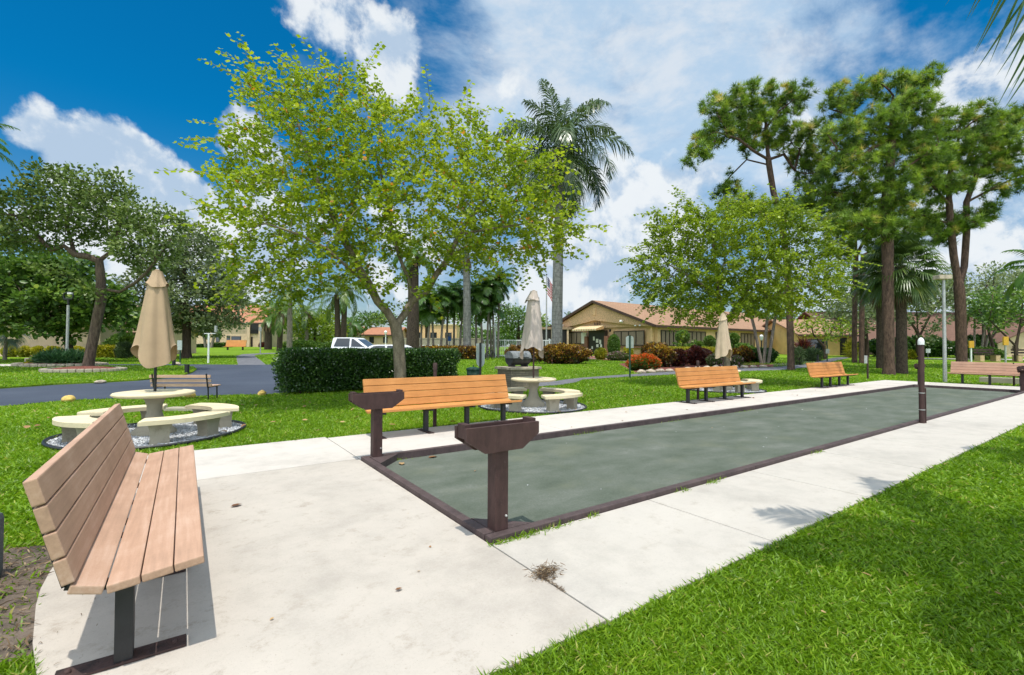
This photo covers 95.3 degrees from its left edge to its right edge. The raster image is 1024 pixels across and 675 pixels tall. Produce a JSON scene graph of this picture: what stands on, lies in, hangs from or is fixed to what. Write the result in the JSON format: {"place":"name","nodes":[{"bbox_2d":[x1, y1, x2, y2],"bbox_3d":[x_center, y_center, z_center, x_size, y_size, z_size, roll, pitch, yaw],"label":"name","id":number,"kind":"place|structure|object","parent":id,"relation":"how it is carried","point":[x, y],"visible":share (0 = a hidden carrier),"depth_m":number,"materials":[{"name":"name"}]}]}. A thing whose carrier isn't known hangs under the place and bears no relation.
{"place":"outdoors","nodes":[
{"label":"outdoors","id":0,"kind":"place"},
{"bbox_2d":[46,421,241,446],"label":"gravel","id":1,"kind":"structure","parent":0,"point":[184,429],"depth_m":8.23,"materials":[{"name":"gravel"}]},
{"bbox_2d":[52,415,97,442],"bbox_3d":[-7.012,1.532,7.597,1.449,0.410,0.592,0,-1,29],"label":"curved bench","id":2,"kind":"object","parent":1,"relation":"on","point":[72,427],"visible":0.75,"depth_m":7.55,"materials":[{"name":"beige concrete"}]},
{"bbox_2d":[77,404,167,418],"bbox_3d":[-7.417,1.558,9.002,0.592,0.410,1.449,0,-1,29],"label":"curved bench","id":3,"kind":"object","parent":1,"relation":"on","point":[98,413],"visible":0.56,"depth_m":8.88,"materials":[{"name":"beige concrete"}]},
{"bbox_2d":[41,420,245,449],"bbox_3d":[-6.488,1.732,8.463,2.943,0.054,2.935,1,-1,-35],"label":"lawn edging","id":4,"kind":"object","parent":1,"relation":"on","point":[44,443],"visible":0.49,"depth_m":7.70,"materials":[{"name":"black paint"}]},
{"bbox_2d":[110,389,195,436],"bbox_3d":[-6.511,1.369,8.506,1.250,0.777,1.250,1,-1,-35],"label":"concrete table","id":5,"kind":"object","parent":1,"relation":"on","point":[154,401],"visible":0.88,"depth_m":8.35,"materials":[{"name":"concrete"}]},
{"bbox_2d":[137,411,229,444],"bbox_3d":[-5.607,1.547,8.002,0.592,0.410,1.449,0,-1,29],"label":"curved bench","id":6,"kind":"object","parent":1,"relation":"on","point":[207,422],"visible":0.99,"depth_m":7.80,"materials":[{"name":"beige concrete"}]},
{"bbox_2d":[185,403,238,427],"bbox_3d":[-6.012,1.572,9.407,1.449,0.410,0.592,0,-1,29],"label":"curved bench","id":7,"kind":"object","parent":1,"relation":"on","point":[225,421],"visible":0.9,"depth_m":9.23,"materials":[{"name":"beige concrete"}]},
{"bbox_2d":[0,364,304,405],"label":"road","id":8,"kind":"structure","parent":0,"point":[241,379],"depth_m":17.90,"materials":[{"name":"asphalt"}]},
{"bbox_2d":[0,365,196,388],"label":"traffic island","id":9,"kind":"structure","parent":8,"relation":"on","point":[83,382],"depth_m":20.61,"materials":[{"name":"plant"}]},
{"bbox_2d":[11,362,108,366],"bbox_3d":[-30.372,1.764,31.468,5.565,0.325,3.645,0,-1,0],"label":"ring","id":10,"kind":"object","parent":9,"relation":"on","point":[51,364],"visible":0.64,"depth_m":30.03,"materials":[{"name":"stone"}]},
{"bbox_2d":[26,346,84,363],"bbox_3d":[-30.173,1.557,31.344,4.025,2.127,2.915,0,-1,0],"label":"liriope clump","id":11,"kind":"object","parent":10,"relation":"on","point":[56,355],"visible":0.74,"depth_m":30.65,"materials":[{"name":"green plant"}]},
{"bbox_2d":[38,366,126,372],"bbox_3d":[-24.312,1.784,26.568,4.013,0.324,3.347,0,-1,0],"label":"ring","id":12,"kind":"object","parent":9,"relation":"on","point":[79,369],"visible":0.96,"depth_m":25.60,"materials":[{"name":"stone"}]},
{"bbox_2d":[0,156,193,365],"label":"mahogany tree","id":13,"kind":"object","parent":9,"relation":"on","point":[86,196],"visible":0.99,"depth_m":26.59,"materials":[{"name":"green plant"}]},
{"bbox_2d":[331,337,372,348],"bbox_3d":[-10.980,1.022,31.475,5.897,2.016,2.040,0,-1,4],"label":"pickup truck","id":14,"kind":"object","parent":8,"relation":"on","point":[342,342],"visible":0.08,"depth_m":30.64,"materials":[{"name":"white paint"}]},
{"bbox_2d":[131,269,176,390],"bbox_3d":[-6.523,0.234,8.522,0.678,2.966,0.710,1,-1,-35],"label":"closed umbrella","id":15,"kind":"object","parent":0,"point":[154,345],"visible":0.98,"depth_m":8.37,"materials":[{"name":"beige fabric"}]},
{"bbox_2d":[236,353,274,364],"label":"path","id":16,"kind":"structure","parent":0,"point":[247,359],"depth_m":42.37,"materials":[{"name":"concrete"}]},
{"bbox_2d":[33,459,605,674],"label":"patio","id":17,"kind":"structure","parent":0,"point":[320,563],"depth_m":2.96,"materials":[{"name":"concrete"}]},
{"bbox_2d":[22,403,204,674],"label":"park bench","id":18,"kind":"object","parent":17,"relation":"on","point":[81,488],"visible":1,"depth_m":2.63,"materials":[{"name":"beige wood"}]},
{"bbox_2d":[0,347,1023,674],"bbox_3d":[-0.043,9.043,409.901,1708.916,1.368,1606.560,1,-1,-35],"label":"ground","id":19,"kind":"structure","parent":0,"point":[216,351],"depth_m":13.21,"materials":[{"name":"plant"}]},
{"bbox_2d":[0,325,30,359],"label":"silver palm","id":20,"kind":"object","parent":19,"relation":"on","point":[6,342],"visible":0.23,"depth_m":39.97,"materials":[{"name":"plant"}]},
{"bbox_2d":[0,545,52,662],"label":"bare soil","id":21,"kind":"structure","parent":19,"relation":"on","point":[28,629],"depth_m":3.01,"materials":[{"name":"soil"}]},
{"bbox_2d":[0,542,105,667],"bbox_3d":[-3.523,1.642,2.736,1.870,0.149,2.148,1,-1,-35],"label":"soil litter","id":22,"kind":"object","parent":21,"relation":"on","point":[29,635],"visible":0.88,"depth_m":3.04,"materials":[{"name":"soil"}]},
{"bbox_2d":[0,305,140,355],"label":"bungalow","id":23,"kind":"object","parent":19,"relation":"on","point":[42,341],"depth_m":47.00,"materials":[{"name":"beige paint"}]},
{"bbox_2d":[0,240,141,350],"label":"shade tree","id":24,"kind":"object","parent":19,"relation":"on","point":[37,303],"visible":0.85,"depth_m":35.80,"materials":[{"name":"green plant"}]},
{"bbox_2d":[112,340,132,358],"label":"shrub","id":25,"kind":"object","parent":19,"relation":"on","point":[121,350],"visible":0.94,"depth_m":43.30,"materials":[{"name":"green plant"}]},
{"bbox_2d":[107,219,259,357],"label":"oak tree","id":26,"kind":"object","parent":19,"relation":"on","point":[203,319],"visible":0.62,"depth_m":44.56,"materials":[{"name":"green plant"}]},
{"bbox_2d":[149,374,220,398],"bbox_3d":[-9.793,1.448,13.999,1.720,0.766,0.634,0,-1,-4],"label":"slatted bench","id":27,"kind":"object","parent":19,"relation":"on","point":[206,380],"visible":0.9,"depth_m":13.78,"materials":[{"name":"brown wood"}]},
{"bbox_2d":[179,305,297,346],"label":"apartment house","id":28,"kind":"structure","parent":19,"relation":"on","point":[251,334],"depth_m":98.02,"materials":[{"name":"beige paint"}]},
{"bbox_2d":[240,298,298,349],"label":"date palm","id":29,"kind":"object","parent":19,"relation":"on","point":[267,337],"visible":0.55,"depth_m":77.50,"materials":[{"name":"green plant"}]},
{"bbox_2d":[256,297,307,350],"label":"queen palm","id":30,"kind":"object","parent":19,"relation":"on","point":[279,322],"visible":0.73,"depth_m":69.67,"materials":[{"name":"green plant"}]},
{"bbox_2d":[259,271,314,347],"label":"queen palm","id":31,"kind":"object","parent":19,"relation":"on","point":[289,328],"visible":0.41,"depth_m":63.77,"materials":[{"name":"plant"}]},
{"bbox_2d":[293,299,326,340],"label":"queen palm","id":32,"kind":"object","parent":19,"relation":"on","point":[312,313],"visible":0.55,"depth_m":81.68,"materials":[{"name":"plant"}]},
{"bbox_2d":[283,311,350,342],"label":"broadleaf tree","id":33,"kind":"object","parent":19,"relation":"on","point":[320,322],"visible":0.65,"depth_m":82.72,"materials":[{"name":"green plant"}]},
{"bbox_2d":[309,278,363,337],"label":"coconut palm","id":34,"kind":"object","parent":19,"relation":"on","point":[336,304],"visible":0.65,"depth_m":61.72,"materials":[{"name":"green plant"}]},
{"bbox_2d":[317,269,370,337],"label":"coconut palm","id":35,"kind":"object","parent":19,"relation":"on","point":[343,333],"visible":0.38,"depth_m":61.82,"materials":[{"name":"green plant"}]},
{"bbox_2d":[270,346,460,393],"bbox_3d":[-5.189,1.158,17.664,7.004,1.657,1.463,1,-1,-35],"label":"clipped hedge","id":36,"kind":"object","parent":19,"relation":"on","point":[334,369],"visible":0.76,"depth_m":16.58,"materials":[{"name":"green plant"}]},
{"bbox_2d":[346,310,397,337],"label":"broadleaf tree","id":37,"kind":"object","parent":19,"relation":"on","point":[370,319],"visible":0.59,"depth_m":99.65,"materials":[{"name":"green plant"}]},
{"bbox_2d":[154,32,611,391],"bbox_3d":[-3.070,-3.238,13.752,11.534,10.298,6.845,1,-1,-13],"label":"orchid tree","id":38,"kind":"object","parent":19,"relation":"on","point":[327,197],"visible":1,"depth_m":12.56,"materials":[{"name":"green plant"}]},
{"bbox_2d":[361,327,406,344],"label":"house","id":39,"kind":"structure","parent":19,"relation":"on","point":[374,335],"depth_m":92.02,"materials":[{"name":"beige paint"}]},
{"bbox_2d":[386,234,434,348],"bbox_3d":[-8.632,-3.456,39.919,5.565,11.435,5.689,1,-1,-35],"label":"palm tree","id":40,"kind":"object","parent":19,"relation":"on","point":[412,337],"visible":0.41,"depth_m":39.66,"materials":[{"name":"green plant"}]},
{"bbox_2d":[298,323,522,347],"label":"treeline","id":41,"kind":"object","parent":19,"relation":"on","point":[501,343],"visible":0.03,"depth_m":132.48,"materials":[{"name":"green plant"}]},
{"bbox_2d":[419,286,449,345],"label":"christmas palm","id":42,"kind":"object","parent":19,"relation":"on","point":[423,300],"visible":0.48,"depth_m":45.69,"materials":[{"name":"plant"}]},
{"bbox_2d":[419,324,459,337],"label":"building","id":43,"kind":"structure","parent":19,"relation":"on","point":[437,331],"depth_m":100.05,"materials":[{"name":"paint"}]},
{"bbox_2d":[427,283,461,345],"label":"christmas palm","id":44,"kind":"object","parent":19,"relation":"on","point":[449,293],"visible":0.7,"depth_m":46.71,"materials":[{"name":"plant"}]},
{"bbox_2d":[421,345,475,358],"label":"croton hedge","id":45,"kind":"object","parent":19,"relation":"on","point":[468,352],"visible":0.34,"depth_m":45.09,"materials":[{"name":"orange plant"}]},
{"bbox_2d":[440,223,493,348],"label":"royal palm","id":46,"kind":"object","parent":19,"relation":"on","point":[466,312],"visible":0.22,"depth_m":45.73,"materials":[{"name":"plant"}]},
{"bbox_2d":[460,286,499,343],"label":"christmas palm","id":47,"kind":"object","parent":19,"relation":"on","point":[485,301],"visible":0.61,"depth_m":48.02,"materials":[{"name":"plant"}]},
{"bbox_2d":[471,296,508,356],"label":"christmas palm","id":48,"kind":"object","parent":19,"relation":"on","point":[485,311],"visible":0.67,"depth_m":49.52,"materials":[{"name":"plant"}]},
{"bbox_2d":[471,274,508,357],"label":"christmas palm","id":49,"kind":"object","parent":19,"relation":"on","point":[487,291],"visible":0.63,"depth_m":48.66,"materials":[{"name":"plant"}]},
{"bbox_2d":[481,267,517,357],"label":"christmas palm","id":50,"kind":"object","parent":19,"relation":"on","point":[498,289],"visible":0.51,"depth_m":49.32,"materials":[{"name":"plant"}]},
{"bbox_2d":[495,366,541,389],"bbox_3d":[0.236,1.549,17.984,1.460,0.855,1.080,1,-1,-35],"label":"barbecue pedestal","id":51,"kind":"object","parent":19,"relation":"on","point":[515,371],"visible":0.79,"depth_m":17.52,"materials":[{"name":"grey concrete"}]},
{"bbox_2d":[505,351,535,366],"bbox_3d":[0.368,0.825,18.024,1.120,0.605,0.645,1,-1,-35],"label":"barbecue grill","id":52,"kind":"object","parent":51,"relation":"on","point":[513,359],"visible":0.95,"depth_m":17.79,"materials":[{"name":"grey metal"}]},
{"bbox_2d":[491,301,550,344],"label":"broadleaf tree","id":53,"kind":"object","parent":19,"relation":"on","point":[511,325],"visible":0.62,"depth_m":77.24,"materials":[{"name":"green plant"}]},
{"bbox_2d":[532,342,593,363],"bbox_3d":[4.112,1.342,37.969,5.089,1.938,2.244,0,-1,0],"label":"croton hedge","id":54,"kind":"object","parent":19,"relation":"on","point":[561,353],"visible":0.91,"depth_m":37.35,"materials":[{"name":"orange plant"}]},
{"bbox_2d":[496,78,634,344],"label":"royal palm","id":55,"kind":"object","parent":19,"relation":"on","point":[557,132],"visible":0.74,"depth_m":41.56,"materials":[{"name":"plant"}]},
{"bbox_2d":[549,300,770,354],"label":"clubhouse","id":56,"kind":"structure","parent":19,"relation":"on","point":[594,324],"depth_m":60.47,"materials":[{"name":"beige paint"}]},
{"bbox_2d":[588,330,607,353],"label":"door","id":57,"kind":"structure","parent":56,"relation":"in","point":[595,338],"depth_m":61.37,"materials":[{"name":"black glass"}]},
{"bbox_2d":[613,330,644,345],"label":"window","id":58,"kind":"structure","parent":56,"relation":"in","point":[639,335],"depth_m":56.72,"materials":[{"name":"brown glass"}]},
{"bbox_2d":[620,362,772,372],"bbox_3d":[14.769,2.167,38.704,24.388,0.408,11.800,1,-1,-35],"label":"mulch bed","id":59,"kind":"object","parent":19,"relation":"on","point":[688,365],"visible":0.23,"depth_m":34.88,"materials":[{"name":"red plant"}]},
{"bbox_2d":[625,353,662,370],"bbox_3d":[8.530,1.605,30.226,2.534,1.266,1.717,0,-1,0],"label":"ixora bush","id":60,"kind":"object","parent":59,"relation":"on","point":[645,361],"visible":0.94,"depth_m":29.75,"materials":[{"name":"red plant"}]},
{"bbox_2d":[646,344,677,366],"bbox_3d":[10.796,1.382,34.139,2.291,1.834,1.892,1,-1,-24],"label":"croton bush","id":61,"kind":"object","parent":59,"relation":"on","point":[667,356],"visible":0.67,"depth_m":33.67,"materials":[{"name":"yellow plant"}]},
{"bbox_2d":[684,344,712,364],"bbox_3d":[14.751,1.423,36.898,2.391,1.817,2.078,0,-1,0],"label":"croton bush","id":62,"kind":"object","parent":59,"relation":"on","point":[695,352],"visible":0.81,"depth_m":36.31,"materials":[{"name":"red plant"}]},
{"bbox_2d":[614,179,881,365],"bbox_3d":[10.001,-2.428,21.378,10.927,9.106,6.399,0,-1,-8],"label":"orchid tree","id":63,"kind":"object","parent":19,"relation":"on","point":[716,278],"visible":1,"depth_m":20.07,"materials":[{"name":"green plant"}]},
{"bbox_2d":[679,73,839,369],"bbox_3d":[16.940,-7.768,31.798,11.880,19.988,4.913,0,-1,-5],"label":"pine tree","id":64,"kind":"object","parent":19,"relation":"on","point":[727,121],"visible":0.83,"depth_m":31.30,"materials":[{"name":"green plant"}]},
{"bbox_2d":[762,319,858,354],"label":"yellow house","id":65,"kind":"structure","parent":19,"relation":"on","point":[780,342],"depth_m":62.99,"materials":[{"name":"paint"}]},
{"bbox_2d":[794,314,858,358],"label":"broadleaf tree","id":66,"kind":"object","parent":19,"relation":"on","point":[827,324],"visible":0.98,"depth_m":49.74,"materials":[{"name":"green plant"}]},
{"bbox_2d":[811,265,875,316],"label":"broadleaf tree","id":67,"kind":"object","parent":19,"relation":"on","point":[846,288],"visible":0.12,"depth_m":72.06,"materials":[{"name":"green plant"}]},
{"bbox_2d":[814,291,875,356],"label":"broadleaf tree","id":68,"kind":"object","parent":19,"relation":"on","point":[866,339],"visible":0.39,"depth_m":55.92,"materials":[{"name":"green plant"}]},
{"bbox_2d":[820,197,896,362],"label":"pine tree","id":69,"kind":"object","parent":19,"relation":"on","point":[851,245],"visible":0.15,"depth_m":41.91,"materials":[{"name":"green plant"}]},
{"bbox_2d":[844,250,913,367],"bbox_3d":[26.796,-2.065,33.977,4.917,8.867,4.743,1,-1,-35],"label":"cabbage palm","id":70,"kind":"object","parent":19,"relation":"on","point":[878,331],"visible":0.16,"depth_m":34.00,"materials":[{"name":"green plant"}]},
{"bbox_2d":[810,60,960,374],"bbox_3d":[22.210,-7.173,28.029,8.695,18.824,5.456,0,-1,1],"label":"pine tree","id":71,"kind":"object","parent":19,"relation":"on","point":[898,115],"visible":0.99,"depth_m":27.56,"materials":[{"name":"green plant"}]},
{"bbox_2d":[858,232,952,373],"bbox_3d":[24.148,-2.096,28.875,4.851,8.886,4.745,1,-1,-35],"label":"cabbage palm","id":72,"kind":"object","parent":19,"relation":"on","point":[906,287],"visible":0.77,"depth_m":28.29,"materials":[{"name":"green plant"}]},
{"bbox_2d":[859,207,956,363],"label":"pine tree","id":73,"kind":"object","parent":19,"relation":"on","point":[905,229],"visible":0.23,"depth_m":40.88,"materials":[{"name":"green plant"}]},
{"bbox_2d":[797,311,1023,354],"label":"brown roof house","id":74,"kind":"structure","parent":19,"relation":"on","point":[950,332],"depth_m":69.42,"materials":[{"name":"beige paint"}]},
{"bbox_2d":[857,334,968,356],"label":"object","id":75,"kind":"object","parent":19,"relation":"on","point":[936,349],"visible":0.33,"depth_m":57.23,"materials":[{"name":"beige paint"}]},
{"bbox_2d":[857,273,975,359],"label":"broadleaf tree","id":76,"kind":"object","parent":19,"relation":"on","point":[949,294],"visible":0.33,"depth_m":49.74,"materials":[{"name":"green plant"}]},
{"bbox_2d":[933,275,951,381],"bbox_3d":[21.153,-0.402,22.914,0.620,5.311,0.400,0,-1,0],"label":"lamp post","id":77,"kind":"object","parent":19,"relation":"on","point":[943,278],"visible":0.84,"depth_m":22.87,"materials":[{"name":"metal"}]},
{"bbox_2d":[897,94,1023,361],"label":"pine tree","id":78,"kind":"object","parent":19,"relation":"on","point":[997,131],"visible":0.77,"depth_m":32.87,"materials":[{"name":"green plant"}]},
{"bbox_2d":[944,0,1023,111],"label":"palm tree","id":79,"kind":"object","parent":19,"relation":"on","point":[1010,18],"visible":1,"depth_m":4.47,"materials":[{"name":"plant"}]},
{"bbox_2d":[947,361,1023,385],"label":"park bench","id":80,"kind":"object","parent":19,"relation":"on","point":[991,368],"visible":0.83,"depth_m":21.18,"materials":[{"name":"beige wood"}]},
{"bbox_2d":[951,260,1019,346],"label":"broadleaf tree","id":81,"kind":"object","parent":19,"relation":"on","point":[994,278],"visible":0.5,"depth_m":57.48,"materials":[{"name":"green plant"}]},
{"bbox_2d":[950,290,1023,346],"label":"broadleaf tree","id":82,"kind":"object","parent":19,"relation":"on","point":[972,308],"visible":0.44,"depth_m":51.51,"materials":[{"name":"green plant"}]},
{"bbox_2d":[967,286,1023,361],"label":"broadleaf tree","id":83,"kind":"object","parent":19,"relation":"on","point":[998,297],"visible":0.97,"depth_m":46.03,"materials":[{"name":"green plant"}]},
{"bbox_2d":[968,329,1023,356],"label":"house wing","id":84,"kind":"structure","parent":19,"relation":"on","point":[1000,335],"depth_m":59.91,"materials":[{"name":"paint"}]},
{"bbox_2d":[987,249,1023,301],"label":"palm tree","id":85,"kind":"object","parent":19,"relation":"on","point":[1018,283],"visible":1,"depth_m":31.12,"materials":[{"name":"plant"}]},
{"bbox_2d":[0,0,1023,346],"label":"sky","id":86,"kind":"structure","parent":0,"point":[109,84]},
{"bbox_2d":[139,380,934,482],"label":"walkway","id":87,"kind":"structure","parent":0,"point":[228,461],"depth_m":8.06,"materials":[{"name":"concrete"}]},
{"bbox_2d":[363,374,521,438],"bbox_3d":[-1.254,1.273,9.062,3.104,1.000,0.707,1,-1,-35],"label":"park bench","id":88,"kind":"object","parent":87,"relation":"on","point":[457,388],"visible":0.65,"depth_m":9.20,"materials":[{"name":"orange wood"}]},
{"bbox_2d":[674,366,755,403],"bbox_3d":[6.291,1.414,14.359,3.306,1.000,0.707,1,-1,-35],"label":"park bench","id":89,"kind":"object","parent":87,"relation":"on","point":[728,375],"visible":1,"depth_m":14.34,"materials":[{"name":"orange wood"}]},
{"bbox_2d":[806,362,857,387],"bbox_3d":[13.489,1.553,19.646,3.404,1.000,0.707,1,-1,-35],"label":"park bench","id":90,"kind":"object","parent":87,"relation":"on","point":[830,369],"visible":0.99,"depth_m":19.66,"materials":[{"name":"orange wood"}]},
{"bbox_2d":[539,357,849,385],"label":"path","id":91,"kind":"structure","parent":0,"point":[561,382],"depth_m":27.62,"materials":[{"name":"concrete"}]},
{"bbox_2d":[386,387,1013,521],"bbox_3d":[8.704,1.936,12.101,23.990,0.001,3.310,1,-1,-35],"label":"court","id":92,"kind":"object","parent":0,"point":[551,477],"visible":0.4,"depth_m":7.29,"materials":[{"name":"concrete"}]},
{"bbox_2d":[397,409,824,546],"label":"kerb weeds","id":93,"kind":"object","parent":92,"relation":"on","point":[556,527],"visible":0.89,"depth_m":4.10,"materials":[{"name":"green plant"}]},
{"bbox_2d":[361,384,1023,544],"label":"court kerb","id":94,"kind":"structure","parent":92,"relation":"on","point":[478,527],"depth_m":6.41,"materials":[{"name":"wood"}]},
{"bbox_2d":[348,389,403,456],"bbox_3d":[-1.926,1.222,6.644,0.740,0.928,0.204,1,-1,-35],"label":"score post","id":95,"kind":"object","parent":94,"relation":"on","point":[376,403],"visible":1,"depth_m":6.58,"materials":[{"name":"wood"}]},
{"bbox_2d":[454,416,538,531],"bbox_3d":[-0.122,1.179,4.032,0.740,0.928,0.204,1,-1,-35],"label":"score post","id":96,"kind":"object","parent":94,"relation":"on","point":[496,441],"visible":1,"depth_m":3.97,"materials":[{"name":"brown paint"}]},
{"bbox_2d":[492,383,1023,622],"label":"walkway","id":97,"kind":"structure","parent":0,"point":[622,559],"depth_m":4.45,"materials":[{"name":"concrete"}]},
{"bbox_2d":[524,558,566,591],"bbox_3d":[0.264,1.643,3.258,0.366,0.108,0.314,0,-1,29],"label":"dead weed","id":98,"kind":"object","parent":97,"relation":"on","point":[539,571],"visible":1,"depth_m":3.26,"materials":[{"name":"plant"}]},
{"bbox_2d":[918,338,926,422],"bbox_3d":[8.829,0.945,10.062,0.117,1.892,0.124,1,-1,-35],"label":"court lamp post","id":99,"kind":"object","parent":97,"relation":"on","point":[922,409],"visible":0.88,"depth_m":10.03,"materials":[{"name":"metal"}]},
{"label":"gravel","id":100,"kind":"object","parent":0,"visible":0},
{"bbox_2d":[482,400,584,411],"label":"gravel","id":101,"kind":"structure","parent":100,"relation":"on","point":[562,407],"depth_m":12.13,"materials":[{"name":"gravel"}]},
{"bbox_2d":[490,392,526,410],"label":"curved bench","id":102,"kind":"object","parent":101,"relation":"on","point":[515,406],"visible":0.48,"depth_m":11.63,"materials":[{"name":"beige concrete"}]},
{"bbox_2d":[511,377,556,406],"bbox_3d":[0.584,1.486,12.705,1.250,0.777,1.250,1,-1,-35],"label":"concrete table","id":103,"kind":"object","parent":100,"relation":"on","point":[533,399],"visible":0.96,"depth_m":12.51,"materials":[{"name":"concrete"}]},
{"bbox_2d":[520,290,543,377],"bbox_3d":[0.565,0.266,12.720,0.613,3.136,0.741,1,-1,-35],"label":"closed umbrella","id":104,"kind":"object","parent":103,"relation":"in","point":[532,335],"visible":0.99,"depth_m":12.57,"materials":[{"name":"beige fabric"}]},
{"bbox_2d":[541,392,582,411],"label":"curved bench","id":105,"kind":"object","parent":100,"relation":"on","point":[553,401],"visible":0.98,"depth_m":11.65,"materials":[{"name":"beige concrete"}]},
{"label":"gravel","id":106,"kind":"object","parent":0,"visible":0},
{"bbox_2d":[718,370,740,390],"bbox_3d":[8.129,1.625,17.966,1.250,0.777,1.250,1,-1,-35],"label":"concrete table","id":107,"kind":"object","parent":106,"relation":"on","point":[730,388],"visible":0.12,"depth_m":17.68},
{"bbox_2d":[715,313,732,365],"bbox_3d":[8.136,0.506,17.972,0.698,2.936,0.645,1,-1,-35],"label":"closed umbrella","id":108,"kind":"object","parent":107,"relation":"in","point":[723,348],"visible":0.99,"depth_m":17.84,"materials":[{"name":"beige fabric"}]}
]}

